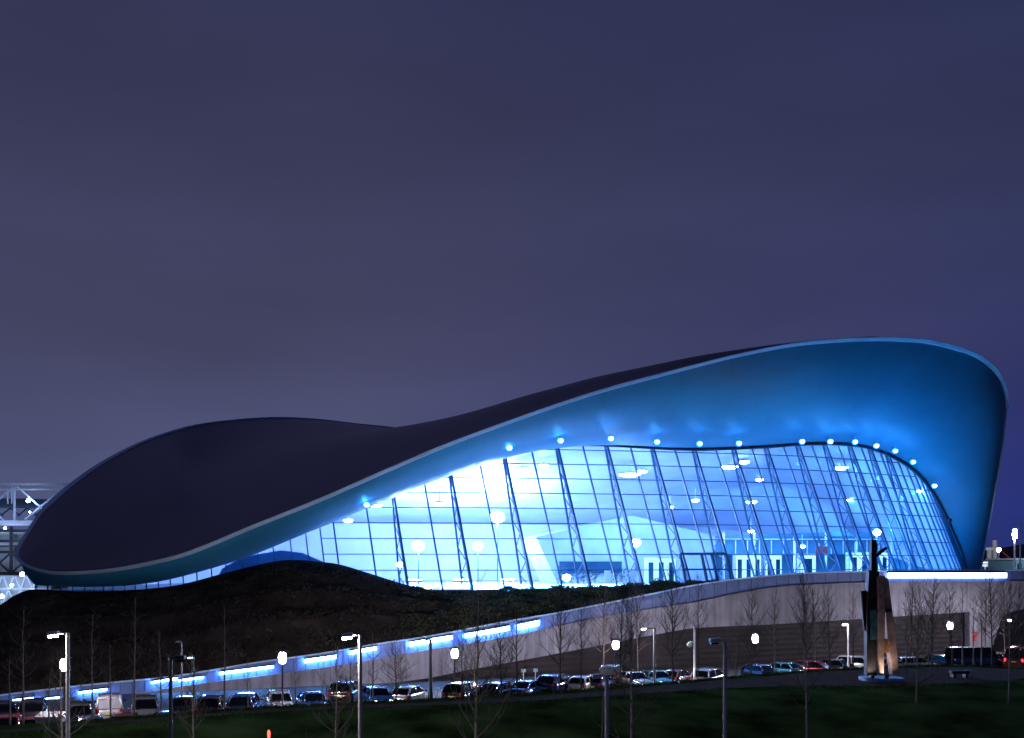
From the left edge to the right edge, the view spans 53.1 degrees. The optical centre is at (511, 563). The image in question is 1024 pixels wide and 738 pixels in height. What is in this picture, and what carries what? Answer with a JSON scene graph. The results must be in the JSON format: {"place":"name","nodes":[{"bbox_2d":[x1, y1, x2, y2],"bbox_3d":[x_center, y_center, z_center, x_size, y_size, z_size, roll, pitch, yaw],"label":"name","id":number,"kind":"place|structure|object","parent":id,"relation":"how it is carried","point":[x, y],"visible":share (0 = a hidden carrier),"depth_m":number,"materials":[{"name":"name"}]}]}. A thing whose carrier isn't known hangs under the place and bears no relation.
{"place":"outdoors","nodes":[
{"label":"outdoors","id":0,"kind":"place"},
{"bbox_2d":[0,560,682,693],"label":"planted bank","id":1,"kind":"structure","parent":0,"point":[278,627],"depth_m":95.11,"materials":[{"name":"plant"}]},
{"bbox_2d":[35,665,65,682],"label":"shrub","id":2,"kind":"object","parent":1,"relation":"on","point":[46,675],"visible":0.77,"depth_m":83.46,"materials":[{"name":"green plant"}]},
{"bbox_2d":[0,562,465,693],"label":"ground cover","id":3,"kind":"object","parent":1,"relation":"on","point":[136,613],"visible":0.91,"depth_m":95.08,"materials":[{"name":"green plant"}]},
{"bbox_2d":[395,579,719,638],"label":"ground cover","id":4,"kind":"object","parent":1,"relation":"on","point":[533,591],"visible":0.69,"depth_m":103.07,"materials":[{"name":"green plant"}]},
{"bbox_2d":[578,583,598,594],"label":"shrub","id":5,"kind":"object","parent":1,"relation":"on","point":[591,590],"visible":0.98,"depth_m":105.25,"materials":[{"name":"green plant"}]},
{"bbox_2d":[0,586,1023,737],"bbox_3d":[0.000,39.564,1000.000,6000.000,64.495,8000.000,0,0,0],"label":"ground","id":6,"kind":"structure","parent":0,"point":[968,711],"depth_m":51.80,"materials":[{"name":"green plant"}]},
{"bbox_2d":[3,659,15,724],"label":"bare tree","id":7,"kind":"object","parent":6,"relation":"on","point":[8,689],"visible":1,"depth_m":46.51,"materials":[{"name":"brown plant"}]},
{"bbox_2d":[5,605,36,724],"bbox_3d":[-22.391,4.700,46.465,1.771,5.778,1.291,0,0,1],"label":"bare tree","id":8,"kind":"object","parent":6,"relation":"on","point":[22,659],"visible":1,"depth_m":46.59,"materials":[{"name":"brown plant"}]},
{"bbox_2d":[0,483,68,604],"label":"stadium","id":9,"kind":"object","parent":6,"relation":"on","point":[14,579],"visible":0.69,"depth_m":259.98,"materials":[{"name":"white metal"}]},
{"bbox_2d":[47,631,69,737],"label":"street lamp","id":10,"kind":"object","parent":6,"relation":"on","point":[54,633],"visible":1,"depth_m":31.95,"materials":[{"name":"grey metal"}]},
{"bbox_2d":[33,647,90,737],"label":"bare tree","id":11,"kind":"object","parent":6,"relation":"on","point":[60,706],"visible":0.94,"depth_m":37.99,"materials":[{"name":"brown plant"}]},
{"bbox_2d":[73,610,105,719],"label":"bare tree","id":12,"kind":"object","parent":6,"relation":"on","point":[91,666],"visible":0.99,"depth_m":48.55,"materials":[{"name":"brown plant"}]},
{"bbox_2d":[99,644,115,716],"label":"bare tree","id":13,"kind":"object","parent":6,"relation":"on","point":[110,662],"visible":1,"depth_m":48.56,"materials":[{"name":"brown plant"}]},
{"bbox_2d":[129,597,148,715],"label":"bare tree","id":14,"kind":"object","parent":6,"relation":"on","point":[134,627],"visible":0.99,"depth_m":49.78,"materials":[{"name":"brown plant"}]},
{"bbox_2d":[142,628,184,712],"bbox_3d":[-17.247,5.494,50.679,1.897,4.662,2.245,0,0,-4],"label":"bare tree","id":15,"kind":"object","parent":6,"relation":"on","point":[159,671],"visible":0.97,"depth_m":50.37,"materials":[{"name":"brown plant"}]},
{"bbox_2d":[169,655,185,737],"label":"street lamp","id":16,"kind":"object","parent":6,"relation":"on","point":[180,658],"visible":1,"depth_m":30.95,"materials":[{"name":"grey metal"}]},
{"bbox_2d":[173,652,207,737],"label":"bare tree","id":17,"kind":"object","parent":6,"relation":"on","point":[191,702],"visible":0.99,"depth_m":39.99,"materials":[{"name":"brown plant"}]},
{"bbox_2d":[204,605,235,708],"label":"bare tree","id":18,"kind":"object","parent":6,"relation":"on","point":[221,636],"visible":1,"depth_m":51.93,"materials":[{"name":"brown plant"}]},
{"bbox_2d":[306,635,356,737],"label":"bare tree","id":19,"kind":"object","parent":6,"relation":"on","point":[336,718],"visible":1,"depth_m":39.95,"materials":[{"name":"brown plant"}]},
{"bbox_2d":[327,647,362,701],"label":"bare tree","id":20,"kind":"object","parent":6,"relation":"on","point":[355,667],"visible":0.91,"depth_m":55.10,"materials":[{"name":"brown plant"}]},
{"bbox_2d":[341,632,361,737],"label":"street lamp","id":21,"kind":"object","parent":6,"relation":"on","point":[344,636],"visible":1,"depth_m":29.95,"materials":[{"name":"grey metal"}]},
{"bbox_2d":[366,631,383,700],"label":"bare tree","id":22,"kind":"object","parent":6,"relation":"on","point":[373,663],"visible":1,"depth_m":55.73,"materials":[{"name":"brown plant"}]},
{"bbox_2d":[369,636,416,699],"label":"bare tree","id":23,"kind":"object","parent":6,"relation":"on","point":[396,678],"visible":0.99,"depth_m":56.41,"materials":[{"name":"brown plant"}]},
{"bbox_2d":[430,626,482,696],"bbox_3d":[-3.063,6.147,58.346,2.663,5.536,2.335,0,0,29],"label":"bare tree","id":24,"kind":"object","parent":6,"relation":"on","point":[462,668],"visible":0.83,"depth_m":58.09,"materials":[{"name":"brown plant"}]},
{"bbox_2d":[444,573,518,737],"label":"bare tree","id":25,"kind":"object","parent":6,"relation":"on","point":[476,638],"visible":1,"depth_m":40.98,"materials":[{"name":"brown plant"}]},
{"bbox_2d":[0,651,1003,711],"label":"car park","id":26,"kind":"structure","parent":6,"relation":"on","point":[440,683],"depth_m":88.83,"materials":[{"name":"grey asphalt"}]},
{"bbox_2d":[0,701,15,713],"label":"parked car","id":27,"kind":"object","parent":26,"relation":"on","point":[4,707],"visible":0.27,"depth_m":67.95,"materials":[{"name":"black paint"}]},
{"bbox_2d":[0,713,20,725],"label":"parked car","id":28,"kind":"object","parent":26,"relation":"on","point":[4,719],"visible":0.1,"depth_m":62.07,"materials":[{"name":"paint"}]},
{"bbox_2d":[14,715,35,725],"bbox_3d":[-29.531,10.048,62.500,2.160,1.480,4.060,0,0,-30],"label":"parked car","id":29,"kind":"object","parent":26,"relation":"on","point":[28,719],"visible":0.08,"depth_m":61.43,"materials":[{"name":"paint"}]},
{"bbox_2d":[15,698,51,715],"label":"parked car","id":30,"kind":"object","parent":26,"relation":"on","point":[32,706],"visible":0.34,"depth_m":66.83,"materials":[{"name":"black paint"}]},
{"bbox_2d":[34,711,65,723],"bbox_3d":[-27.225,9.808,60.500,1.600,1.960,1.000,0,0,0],"label":"parked car","id":31,"kind":"object","parent":26,"relation":"on","point":[44,715],"visible":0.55,"depth_m":60.09,"materials":[{"name":"grey paint"}]},
{"bbox_2d":[57,655,71,710],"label":"globe lamp","id":32,"kind":"object","parent":26,"relation":"on","point":[64,667],"visible":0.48,"depth_m":65.14,"materials":[{"name":"white glass"}]},
{"bbox_2d":[62,701,94,720],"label":"parked car","id":33,"kind":"object","parent":26,"relation":"on","point":[87,707],"visible":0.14,"depth_m":65.38,"materials":[{"name":"black paint"}]},
{"bbox_2d":[93,692,126,718],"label":"van","id":34,"kind":"object","parent":26,"relation":"on","point":[102,706],"visible":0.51,"depth_m":67.54,"materials":[{"name":"white paint"}]},
{"bbox_2d":[127,694,162,715],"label":"parked car","id":35,"kind":"object","parent":26,"relation":"on","point":[145,705],"visible":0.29,"depth_m":68.26,"materials":[{"name":"grey paint"}]},
{"bbox_2d":[173,696,195,711],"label":"parked car","id":36,"kind":"object","parent":26,"relation":"on","point":[179,702],"visible":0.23,"depth_m":70.59,"materials":[{"name":"black paint"}]},
{"bbox_2d":[195,694,227,710],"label":"parked car","id":37,"kind":"object","parent":26,"relation":"on","point":[213,701],"visible":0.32,"depth_m":68.72,"materials":[{"name":"black paint"}]},
{"bbox_2d":[226,692,263,708],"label":"parked car","id":38,"kind":"object","parent":26,"relation":"on","point":[237,700],"visible":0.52,"depth_m":69.74,"materials":[{"name":"paint"}]},
{"bbox_2d":[265,689,294,705],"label":"parked car","id":39,"kind":"object","parent":26,"relation":"on","point":[277,697],"visible":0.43,"depth_m":73.38,"materials":[{"name":"silver paint"}]},
{"bbox_2d":[276,649,288,705],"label":"globe lamp","id":40,"kind":"object","parent":26,"relation":"on","point":[282,657],"visible":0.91,"depth_m":69.84,"materials":[{"name":"white glass"}]},
{"bbox_2d":[296,691,330,704],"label":"parked car","id":41,"kind":"object","parent":26,"relation":"on","point":[308,697],"visible":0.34,"depth_m":73.58,"materials":[{"name":"paint"}]},
{"bbox_2d":[328,680,363,703],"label":"parked car","id":42,"kind":"object","parent":26,"relation":"on","point":[354,693],"visible":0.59,"depth_m":77.11,"materials":[{"name":"black paint"}]},
{"bbox_2d":[362,685,393,701],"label":"parked car","id":43,"kind":"object","parent":26,"relation":"on","point":[382,693],"visible":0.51,"depth_m":76.42,"materials":[{"name":"blue paint"}]},
{"bbox_2d":[390,685,427,699],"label":"parked car","id":44,"kind":"object","parent":26,"relation":"on","point":[415,692],"visible":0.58,"depth_m":76.82,"materials":[{"name":"silver paint"}]},
{"bbox_2d":[425,638,432,698],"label":"street lamp","id":45,"kind":"object","parent":26,"relation":"on","point":[430,692],"visible":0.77,"depth_m":75.88,"materials":[{"name":"grey metal"}]},
{"bbox_2d":[441,681,482,697],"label":"parked car","id":46,"kind":"object","parent":26,"relation":"on","point":[446,691],"visible":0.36,"depth_m":77.00,"materials":[{"name":"black paint"}]},
{"bbox_2d":[481,681,515,695],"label":"parked car","id":47,"kind":"object","parent":26,"relation":"on","point":[495,689],"visible":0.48,"depth_m":79.26,"materials":[{"name":"paint"}]},
{"bbox_2d":[510,680,541,694],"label":"parked car","id":48,"kind":"object","parent":26,"relation":"on","point":[530,686],"visible":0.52,"depth_m":80.82,"materials":[{"name":"blue paint"}]},
{"bbox_2d":[537,673,569,692],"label":"parked car","id":49,"kind":"object","parent":26,"relation":"on","point":[549,682],"visible":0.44,"depth_m":82.37,"materials":[{"name":"paint"}]},
{"bbox_2d":[566,675,590,690],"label":"parked car","id":50,"kind":"object","parent":26,"relation":"on","point":[573,682],"visible":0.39,"depth_m":83.52,"materials":[{"name":"white paint"}]},
{"bbox_2d":[582,582,619,664],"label":"bare tree","id":51,"kind":"object","parent":26,"relation":"on","point":[603,636],"visible":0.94,"depth_m":91.89,"materials":[{"name":"brown plant"}]},
{"bbox_2d":[588,674,615,688],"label":"parked car","id":52,"kind":"object","parent":26,"relation":"on","point":[598,683],"visible":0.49,"depth_m":84.50,"materials":[{"name":"paint"}]},
{"bbox_2d":[598,663,633,686],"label":"parked car","id":53,"kind":"object","parent":26,"relation":"on","point":[606,669],"visible":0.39,"depth_m":88.09,"materials":[{"name":"black paint"}]},
{"bbox_2d":[621,671,652,685],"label":"parked car","id":54,"kind":"object","parent":26,"relation":"on","point":[641,677],"visible":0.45,"depth_m":87.47,"materials":[{"name":"grey paint"}]},
{"bbox_2d":[624,580,659,670],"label":"bare tree","id":55,"kind":"object","parent":26,"relation":"on","point":[642,593],"visible":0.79,"depth_m":93.06,"materials":[{"name":"brown plant"}]},
{"bbox_2d":[641,627,655,682],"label":"street lamp","id":56,"kind":"object","parent":26,"relation":"on","point":[654,655],"visible":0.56,"depth_m":79.93,"materials":[{"name":"grey metal"}]},
{"bbox_2d":[643,670,675,682],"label":"parked car","id":57,"kind":"object","parent":26,"relation":"on","point":[662,675],"visible":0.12,"depth_m":88.40,"materials":[{"name":"teal paint"}]},
{"bbox_2d":[664,669,690,680],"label":"parked car","id":58,"kind":"object","parent":26,"relation":"on","point":[681,674],"visible":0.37,"depth_m":89.00,"materials":[{"name":"red paint"}]},
{"bbox_2d":[686,627,695,678],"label":"camera post","id":59,"kind":"object","parent":26,"relation":"on","point":[689,644],"visible":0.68,"depth_m":83.93,"materials":[{"name":"white metal"}]},
{"bbox_2d":[690,667,722,679],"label":"parked car","id":60,"kind":"object","parent":26,"relation":"on","point":[706,673],"visible":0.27,"depth_m":87.19,"materials":[{"name":"white paint"}]},
{"bbox_2d":[741,663,777,674],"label":"parked car","id":61,"kind":"object","parent":26,"relation":"on","point":[757,668],"visible":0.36,"depth_m":93.71,"materials":[{"name":"paint"}]},
{"bbox_2d":[770,661,803,671],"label":"parked car","id":62,"kind":"object","parent":26,"relation":"on","point":[781,666],"visible":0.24,"depth_m":95.61,"materials":[{"name":"teal paint"}]},
{"bbox_2d":[794,660,833,669],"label":"parked car","id":63,"kind":"object","parent":26,"relation":"on","point":[818,664],"visible":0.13,"depth_m":97.11,"materials":[{"name":"red paint"}]},
{"bbox_2d":[797,585,831,659],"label":"bare tree","id":64,"kind":"object","parent":26,"relation":"on","point":[817,625],"visible":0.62,"depth_m":104.03,"materials":[{"name":"brown plant"}]},
{"bbox_2d":[822,658,854,667],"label":"parked car","id":65,"kind":"object","parent":26,"relation":"on","point":[838,663],"visible":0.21,"depth_m":98.53,"materials":[{"name":"black paint"}]},
{"bbox_2d":[837,655,863,667],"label":"parked car","id":66,"kind":"object","parent":26,"relation":"on","point":[859,661],"visible":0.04,"depth_m":99.44,"materials":[{"name":"white paint"}]},
{"bbox_2d":[893,578,927,655],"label":"bare tree","id":67,"kind":"object","parent":26,"relation":"on","point":[909,610],"visible":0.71,"depth_m":107.86,"materials":[{"name":"brown plant"}]},
{"bbox_2d":[898,656,936,664],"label":"parked car","id":68,"kind":"object","parent":26,"relation":"on","point":[913,660],"visible":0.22,"depth_m":101.24,"materials":[{"name":"white paint"}]},
{"bbox_2d":[906,573,952,664],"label":"bare tree","id":69,"kind":"object","parent":26,"relation":"on","point":[933,614],"visible":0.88,"depth_m":101.01,"materials":[{"name":"brown plant"}]},
{"bbox_2d":[924,654,964,664],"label":"parked car","id":70,"kind":"object","parent":26,"relation":"on","point":[946,660],"visible":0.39,"depth_m":103.44,"materials":[{"name":"black paint"}]},
{"bbox_2d":[944,646,1002,666],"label":"parked car","id":71,"kind":"object","parent":26,"relation":"on","point":[968,655],"visible":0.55,"depth_m":103.14,"materials":[{"name":"paint"}]},
{"bbox_2d":[971,580,1008,645],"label":"bare tree","id":72,"kind":"object","parent":26,"relation":"on","point":[981,600],"visible":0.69,"depth_m":112.06,"materials":[{"name":"brown plant"}]},
{"bbox_2d":[988,573,1023,650],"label":"bare tree","id":73,"kind":"object","parent":26,"relation":"on","point":[1004,609],"visible":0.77,"depth_m":110.00,"materials":[{"name":"brown plant"}]},
{"bbox_2d":[1003,646,1023,667],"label":"parked car","id":74,"kind":"object","parent":26,"relation":"on","point":[1014,662],"visible":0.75,"depth_m":101.91,"materials":[{"name":"red paint"}]},
{"bbox_2d":[481,613,528,693],"bbox_3d":[-0.386,5.804,58.940,3.018,5.881,2.768,0,0,-4],"label":"bare tree","id":75,"kind":"object","parent":6,"relation":"on","point":[500,647],"visible":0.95,"depth_m":58.81,"materials":[{"name":"brown plant"}]},
{"bbox_2d":[15,336,1008,591],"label":"swimming arena","id":76,"kind":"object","parent":6,"relation":"on","point":[837,454],"visible":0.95,"depth_m":120.68,"materials":[{"name":"glass"}]},
{"bbox_2d":[0,569,1023,700],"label":"podium wall","id":77,"kind":"structure","parent":6,"relation":"on","point":[727,603],"depth_m":106.28,"materials":[{"name":"concrete"}]},
{"bbox_2d":[985,558,1023,569],"bbox_3d":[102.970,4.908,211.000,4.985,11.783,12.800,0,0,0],"label":"railing","id":78,"kind":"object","parent":77,"relation":"on","point":[1001,563],"depth_m":210.17,"materials":[{"name":"white metal"}]},
{"bbox_2d":[0,664,1023,737],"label":"footpath","id":79,"kind":"structure","parent":6,"relation":"on","point":[941,675],"depth_m":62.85,"materials":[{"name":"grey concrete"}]},
{"bbox_2d":[859,539,904,682],"bbox_3d":[23.093,2.940,64.000,2.560,8.856,2.000,0,0,0],"label":"steel monument","id":80,"kind":"object","parent":79,"relation":"on","point":[878,623],"visible":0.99,"depth_m":63.75,"materials":[{"name":"orange metal"}]},
{"bbox_2d":[949,670,972,677],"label":"block bench","id":81,"kind":"object","parent":79,"relation":"on","point":[965,673],"visible":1,"depth_m":65.82,"materials":[{"name":"concrete"}]},
{"bbox_2d":[505,595,528,694],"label":"bare tree","id":82,"kind":"object","parent":6,"relation":"on","point":[513,643],"visible":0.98,"depth_m":58.72,"materials":[{"name":"brown plant"}]},
{"bbox_2d":[531,577,577,690],"bbox_3d":[2.591,4.625,60.598,2.663,7.995,2.335,0,0,14],"label":"bare tree","id":83,"kind":"object","parent":6,"relation":"on","point":[559,634],"visible":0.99,"depth_m":60.38,"materials":[{"name":"brown plant"}]},
{"bbox_2d":[566,597,592,689],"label":"bare tree","id":84,"kind":"object","parent":6,"relation":"on","point":[581,645],"visible":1,"depth_m":60.64,"materials":[{"name":"brown plant"}]},
{"bbox_2d":[592,673,608,737],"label":"street lamp","id":85,"kind":"object","parent":6,"relation":"on","point":[599,676],"visible":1,"depth_m":30.94,"materials":[{"name":"grey metal"}]},
{"bbox_2d":[596,582,638,685],"bbox_3d":[6.508,4.953,63.420,3.018,8.034,2.768,0,0,-1],"label":"bare tree","id":86,"kind":"object","parent":6,"relation":"on","point":[621,632],"visible":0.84,"depth_m":63.45,"materials":[{"name":"brown plant"}]},
{"bbox_2d":[589,622,661,737],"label":"bare tree","id":87,"kind":"object","parent":6,"relation":"on","point":[630,706],"visible":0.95,"depth_m":42.06,"materials":[{"name":"brown plant"}]},
{"bbox_2d":[602,584,648,683],"bbox_3d":[6.983,4.415,62.277,2.663,6.698,2.335,0,0,23],"label":"bare tree","id":88,"kind":"object","parent":6,"relation":"on","point":[631,625],"visible":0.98,"depth_m":62.03,"materials":[{"name":"brown plant"}]},
{"bbox_2d":[654,564,695,680],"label":"bare tree","id":89,"kind":"object","parent":6,"relation":"on","point":[671,618],"visible":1,"depth_m":65.51,"materials":[{"name":"brown plant"}]},
{"bbox_2d":[685,572,709,678],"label":"bare tree","id":90,"kind":"object","parent":6,"relation":"on","point":[698,625],"visible":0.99,"depth_m":66.22,"materials":[{"name":"brown plant"}]},
{"bbox_2d":[709,638,726,737],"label":"street lamp","id":91,"kind":"object","parent":6,"relation":"on","point":[713,641],"visible":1,"depth_m":30.95,"materials":[{"name":"grey metal"}]},
{"bbox_2d":[733,582,772,673],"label":"bare tree","id":92,"kind":"object","parent":6,"relation":"on","point":[750,635],"visible":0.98,"depth_m":70.27,"materials":[{"name":"brown plant"}]},
{"bbox_2d":[765,588,780,671],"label":"bare tree","id":93,"kind":"object","parent":6,"relation":"on","point":[774,629],"visible":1,"depth_m":70.05,"materials":[{"name":"brown plant"}]},
{"bbox_2d":[776,587,828,737],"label":"bare tree","id":94,"kind":"object","parent":6,"relation":"on","point":[806,652],"visible":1,"depth_m":45.94,"materials":[{"name":"brown plant"}]},
{"bbox_2d":[787,568,829,650],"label":"bare tree","id":95,"kind":"object","parent":6,"relation":"on","point":[805,602],"visible":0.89,"depth_m":72.08,"materials":[{"name":"brown plant"}]},
{"bbox_2d":[808,584,845,668],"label":"bare tree","id":96,"kind":"object","parent":6,"relation":"on","point":[828,604],"visible":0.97,"depth_m":73.59,"materials":[{"name":"brown plant"}]},
{"bbox_2d":[840,590,862,666],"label":"bare tree","id":97,"kind":"object","parent":6,"relation":"on","point":[852,625],"visible":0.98,"depth_m":74.14,"materials":[{"name":"brown plant"}]},
{"bbox_2d":[902,576,945,705],"bbox_3d":[22.264,4.338,55.838,2.295,7.271,2.321,0,0,-41],"label":"bare tree","id":98,"kind":"object","parent":6,"relation":"on","point":[915,650],"visible":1,"depth_m":55.93,"materials":[{"name":"brown plant"}]},
{"bbox_2d":[909,593,941,663],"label":"bare tree","id":99,"kind":"object","parent":6,"relation":"on","point":[928,630],"visible":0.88,"depth_m":74.31,"materials":[{"name":"brown plant"}]},
{"bbox_2d":[937,584,968,664],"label":"bare tree","id":100,"kind":"object","parent":6,"relation":"on","point":[950,617],"visible":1,"depth_m":74.20,"materials":[{"name":"brown plant"}]},
{"bbox_2d":[969,567,1011,665],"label":"bare tree","id":101,"kind":"object","parent":6,"relation":"on","point":[990,612],"visible":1,"depth_m":73.26,"materials":[{"name":"brown plant"}]},
{"bbox_2d":[985,540,1009,561],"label":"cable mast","id":102,"kind":"object","parent":6,"relation":"on","point":[994,547],"visible":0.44,"depth_m":229.61,"materials":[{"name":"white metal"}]},
{"bbox_2d":[998,582,1023,703],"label":"bare tree","id":103,"kind":"object","parent":6,"relation":"on","point":[1010,639],"visible":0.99,"depth_m":56.94,"materials":[{"name":"brown plant"}]},
{"bbox_2d":[1003,584,1023,667],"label":"bare tree","id":104,"kind":"object","parent":6,"relation":"on","point":[1020,618],"visible":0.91,"depth_m":72.87,"materials":[{"name":"brown plant"}]},
{"bbox_2d":[0,0,1023,547],"label":"sky","id":105,"kind":"structure","parent":0,"point":[391,213],"materials":[{"name":"purple"}]},
{"bbox_2d":[983,544,1023,559],"bbox_3d":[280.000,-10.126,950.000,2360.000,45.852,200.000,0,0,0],"label":"hills","id":106,"kind":"structure","parent":0,"point":[1009,551],"depth_m":899.91,"materials":[{"name":"black"}]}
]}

